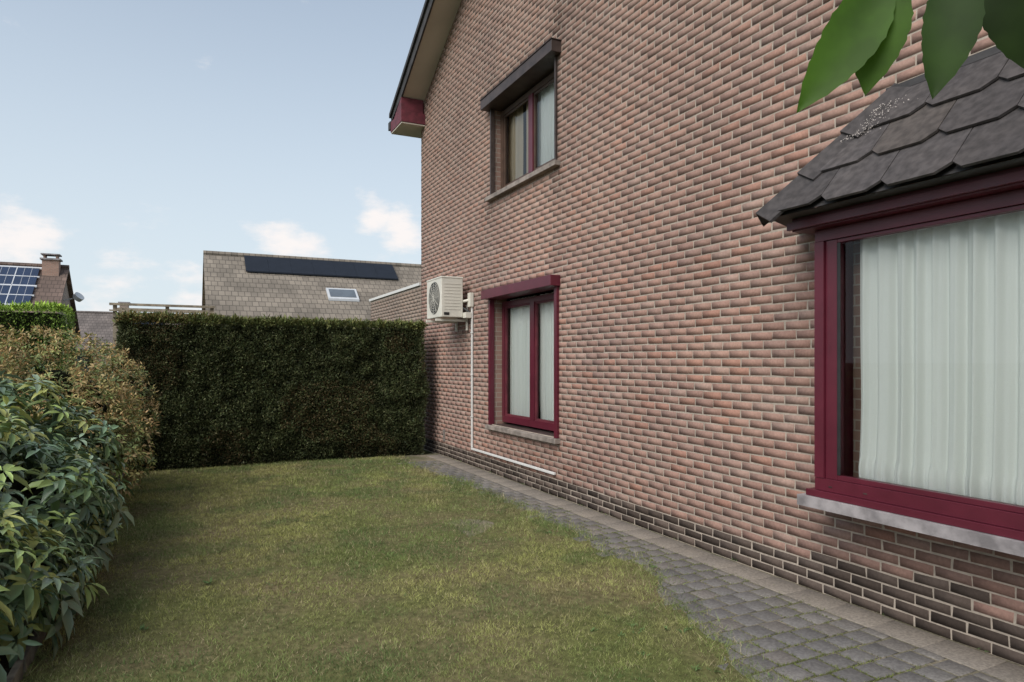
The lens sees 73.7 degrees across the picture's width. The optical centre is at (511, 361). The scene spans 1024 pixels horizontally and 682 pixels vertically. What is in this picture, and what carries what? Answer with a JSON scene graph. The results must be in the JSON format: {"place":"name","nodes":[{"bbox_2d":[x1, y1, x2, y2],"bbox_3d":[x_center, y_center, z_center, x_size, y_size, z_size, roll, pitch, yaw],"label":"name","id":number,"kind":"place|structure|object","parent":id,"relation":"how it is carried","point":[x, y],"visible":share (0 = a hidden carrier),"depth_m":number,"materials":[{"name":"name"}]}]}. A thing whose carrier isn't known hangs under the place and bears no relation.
{"place":"outdoors","nodes":[
{"label":"outdoors","id":0,"kind":"place"},
{"bbox_2d":[59,281,75,366],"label":"walls","id":1,"kind":"structure","parent":0,"point":[66,296],"depth_m":35.35,"materials":[{"name":"brown brick"}]},
{"bbox_2d":[0,262,80,336],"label":"roof","id":2,"kind":"structure","parent":1,"relation":"on","point":[49,288],"depth_m":33.57,"materials":[{"name":"brown tile"}]},
{"bbox_2d":[0,265,41,304],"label":"solar panels","id":3,"kind":"object","parent":2,"relation":"on","point":[17,284],"visible":0.86,"depth_m":32.64,"materials":[{"name":"glass"}]},
{"bbox_2d":[40,253,62,275],"bbox_3d":[-23.065,-4.580,34.186,0.860,1.560,0.760,0,0,-26],"label":"chimney","id":4,"kind":"object","parent":2,"relation":"on","point":[51,266],"visible":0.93,"depth_m":33.93,"materials":[{"name":"brick"}]},
{"bbox_2d":[64,292,83,301],"bbox_3d":[-22.289,-3.287,34.799,0.845,0.510,0.497,0,0,1],"label":"satellite dish","id":5,"kind":"object","parent":1,"relation":"attached to","point":[78,297],"visible":1,"depth_m":34.68,"materials":[{"name":"metal"}]},
{"bbox_2d":[76,351,117,376],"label":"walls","id":6,"kind":"structure","parent":0,"point":[79,357],"depth_m":48.61,"materials":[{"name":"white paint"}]},
{"bbox_2d":[76,311,192,350],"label":"roof","id":7,"kind":"structure","parent":6,"relation":"on","point":[99,324],"depth_m":51.46,"materials":[{"name":"grey tile"}]},
{"bbox_2d":[118,302,129,311],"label":"chimney","id":8,"kind":"object","parent":7,"relation":"on","point":[124,306],"visible":0.29,"depth_m":52.71,"materials":[{"name":"brick"}]},
{"bbox_2d":[0,0,424,313],"label":"sky","id":9,"kind":"structure","parent":0,"point":[139,138],"materials":[{"name":"blue"}]},
{"bbox_2d":[369,282,420,328],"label":"brick wall","id":10,"kind":"structure","parent":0,"point":[398,292],"depth_m":13.18,"materials":[{"name":"brick"}]},
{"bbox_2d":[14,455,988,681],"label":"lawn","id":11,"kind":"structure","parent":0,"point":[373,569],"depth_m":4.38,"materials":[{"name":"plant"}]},
{"bbox_2d":[112,309,430,471],"bbox_3d":[-3.489,0.398,10.388,4.486,2.300,1.100,0,0,-26],"label":"yew hedge","id":12,"kind":"object","parent":11,"relation":"on","point":[234,389],"visible":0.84,"depth_m":9.98,"materials":[{"name":"green plant"}]},
{"bbox_2d":[797,0,1023,112],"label":"cherry tree","id":13,"kind":"object","parent":11,"relation":"on","point":[864,41],"visible":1,"depth_m":1.00,"materials":[{"name":"green plant"}]},
{"bbox_2d":[396,453,1023,681],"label":"paved path","id":14,"kind":"structure","parent":0,"point":[799,633],"depth_m":3.97,"materials":[{"name":"grey stone"}]},
{"bbox_2d":[421,0,1023,665],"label":"wall mortar","id":15,"kind":"object","parent":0,"point":[481,42],"depth_m":5.67,"materials":[{"name":"grey concrete"}]},
{"label":"ground","id":16,"kind":"structure","parent":0,"visible":0},
{"bbox_2d":[0,300,76,373],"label":"privet hedge","id":17,"kind":"object","parent":16,"relation":"on","point":[18,319],"visible":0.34,"depth_m":10.89,"materials":[{"name":"green plant"}]},
{"bbox_2d":[0,343,116,424],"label":"garden shrub","id":18,"kind":"object","parent":16,"relation":"on","point":[86,366],"visible":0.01,"depth_m":12.01,"materials":[{"name":"green plant"}]},
{"bbox_2d":[0,472,118,674],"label":"planting bed","id":19,"kind":"object","parent":16,"relation":"on","point":[4,662],"depth_m":3.30,"materials":[{"name":"soil"}]},
{"bbox_2d":[0,370,134,681],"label":"rhododendron bush","id":20,"kind":"object","parent":19,"relation":"on","point":[58,501],"visible":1,"depth_m":4.01,"materials":[{"name":"green plant"}]},
{"bbox_2d":[0,323,162,500],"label":"pieris bush","id":21,"kind":"object","parent":19,"relation":"on","point":[81,388],"visible":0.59,"depth_m":6.71,"materials":[{"name":"green plant"}]},
{"bbox_2d":[7,463,127,681],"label":"bed edging","id":22,"kind":"object","parent":16,"relation":"on","point":[17,670],"visible":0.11,"depth_m":3.29,"materials":[{"name":"concrete"}]},
{"bbox_2d":[109,303,214,371],"bbox_3d":[-6.364,0.250,12.508,1.650,2.500,1.260,0,0,-26],"label":"wooden pergola","id":23,"kind":"object","parent":16,"relation":"on","point":[121,309],"visible":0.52,"depth_m":12.00,"materials":[{"name":"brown wood"}]},
{"bbox_2d":[371,288,420,373],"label":"bricks","id":24,"kind":"object","parent":16,"relation":"on","point":[393,310],"visible":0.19,"depth_m":13.05,"materials":[{"name":"brown brick"}]},
{"bbox_2d":[421,0,1023,664],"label":"wall bricks","id":25,"kind":"object","parent":16,"relation":"on","point":[587,362],"depth_m":5.77,"materials":[{"name":"brown brick"}]},
{"bbox_2d":[388,97,424,137],"bbox_3d":[1.879,-4.257,13.747,8.715,0.444,0.760,0,0,-26],"label":"eaves box","id":26,"kind":"object","parent":25,"relation":"attached to","point":[408,119],"visible":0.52,"depth_m":11.67,"materials":[{"name":"paint"}]},
{"bbox_2d":[426,276,555,474],"bbox_3d":[-0.418,0.025,8.887,0.498,2.470,3.146,0,0,-26],"label":"air conditioner unit","id":27,"kind":"object","parent":25,"relation":"attached to","point":[445,301],"visible":1,"depth_m":9.73,"materials":[{"name":"white plastic"}]},
{"bbox_2d":[485,160,560,443],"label":"window sills","id":28,"kind":"structure","parent":25,"relation":"attached to","point":[544,169],"depth_m":8.17,"materials":[{"name":"grey stone"}]},
{"bbox_2d":[494,57,557,435],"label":"window reveals","id":29,"kind":"structure","parent":25,"relation":"attached to","point":[498,363],"depth_m":9.24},
{"bbox_2d":[508,106,522,182],"bbox_3d":[0.049,-2.837,9.075,0.054,1.126,0.400,0,0,-24],"label":"curtain","id":30,"kind":"object","parent":29,"relation":"hanging from","point":[515,154],"visible":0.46,"depth_m":9.09,"materials":[{"name":"beige fabric"}]},
{"bbox_2d":[479,37,561,438],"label":"shutter boxes","id":31,"kind":"object","parent":29,"relation":"attached to","point":[539,64],"visible":0.77,"depth_m":8.22,"materials":[{"name":"red paint"}]},
{"bbox_2d":[510,296,532,416],"bbox_3d":[0.143,-0.012,8.909,0.059,1.636,0.740,0,0,-26],"label":"ground curtain","id":32,"kind":"object","parent":29,"relation":"hanging from","point":[520,361],"visible":0.6,"depth_m":9.00,"materials":[{"name":"white fabric"}]},
{"bbox_2d":[501,71,553,188],"bbox_3d":[0.256,-2.805,8.442,0.066,1.110,1.760,0,0,-26],"label":"window","id":33,"kind":"structure","parent":29,"relation":"attached to","point":[530,96],"depth_m":8.45,"materials":[{"name":"red paint"}]},
{"bbox_2d":[502,293,553,430],"bbox_3d":[0.274,0.005,8.451,0.066,1.610,1.760,0,0,-26],"label":"window frame","id":34,"kind":"structure","parent":29,"relation":"attached to","point":[533,419],"depth_m":8.44,"materials":[{"name":"red paint"}]},
{"bbox_2d":[526,95,537,172],"bbox_3d":[0.268,-2.837,8.636,0.059,1.126,0.380,0,0,-26],"label":"curtain","id":35,"kind":"object","parent":29,"relation":"hanging from","point":[527,135],"visible":0.12,"depth_m":8.73,"materials":[{"name":"white fabric"}]},
{"bbox_2d":[538,82,553,166],"bbox_3d":[0.511,-2.837,8.088,0.048,1.126,0.860,0,0,-26],"label":"curtain","id":36,"kind":"object","parent":29,"relation":"hanging from","point":[545,125],"visible":0.26,"depth_m":8.29,"materials":[{"name":"white fabric"}]},
{"bbox_2d":[539,292,553,420],"bbox_3d":[0.546,-0.012,8.082,0.074,1.636,0.820,0,0,-26],"label":"ground curtain","id":37,"kind":"object","parent":29,"relation":"hanging from","point":[546,382],"visible":0.22,"depth_m":8.29,"materials":[{"name":"white fabric"}]},
{"bbox_2d":[787,165,1023,556],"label":"bay window","id":38,"kind":"structure","parent":25,"relation":"attached to","point":[839,488],"depth_m":3.79,"materials":[{"name":"red wood"}]},
{"bbox_2d":[853,240,860,476],"bbox_3d":[2.183,0.000,4.026,0.020,1.600,0.370,0,0,-26],"label":"bay inner post","id":39,"kind":"object","parent":38,"relation":"attached to","point":[856,361],"visible":0.07,"depth_m":4.17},
{"bbox_2d":[840,95,908,142],"bbox_3d":[2.082,-1.383,3.856,0.166,0.210,0.402,0,0,-26],"label":"roof lichen","id":40,"kind":"object","parent":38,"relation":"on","point":[873,119],"visible":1,"depth_m":3.90,"materials":[{"name":"plant"}]},
{"bbox_2d":[774,46,1023,226],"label":"bay roof underlay","id":41,"kind":"object","parent":38,"relation":"attached to","point":[785,218],"visible":0.23,"depth_m":3.50,"materials":[{"name":"black"}]},
{"bbox_2d":[756,52,1023,226],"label":"bay roof tiles","id":42,"kind":"object","parent":41,"relation":"on","point":[971,114],"visible":0.95,"depth_m":3.50,"materials":[{"name":"grey tile"}]},
{"bbox_2d":[858,211,1023,505],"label":"bay curtain","id":43,"kind":"object","parent":38,"relation":"hanging from","point":[942,349],"visible":0.89,"depth_m":3.58,"materials":[{"name":"white fabric"}]},
{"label":"walls","id":44,"kind":"object","parent":16,"relation":"on","visible":0},
{"bbox_2d":[202,250,420,320],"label":"roof","id":45,"kind":"structure","parent":44,"relation":"on","point":[231,286],"depth_m":29.33,"materials":[{"name":"beige tile"}]},
{"bbox_2d":[244,255,397,301],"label":"solar panels","id":46,"kind":"object","parent":45,"relation":"on","point":[259,264],"visible":1,"depth_m":31.04,"materials":[{"name":"glass"}]},
{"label":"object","id":47,"kind":"object","parent":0,"visible":0},
{"bbox_2d":[389,0,428,117],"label":"roof tiles","id":48,"kind":"object","parent":47,"relation":"on","point":[409,55],"visible":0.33,"depth_m":11.04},
{"bbox_2d":[391,0,434,120],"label":"barge board","id":49,"kind":"object","parent":48,"relation":"attached to","point":[417,46],"visible":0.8,"depth_m":10.87,"materials":[{"name":"wood"}]},
{"bbox_2d":[403,0,460,102],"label":"rake soffit","id":50,"kind":"structure","parent":48,"relation":"attached to","point":[438,28],"depth_m":10.83,"materials":[{"name":"beige wood"}]}
]}

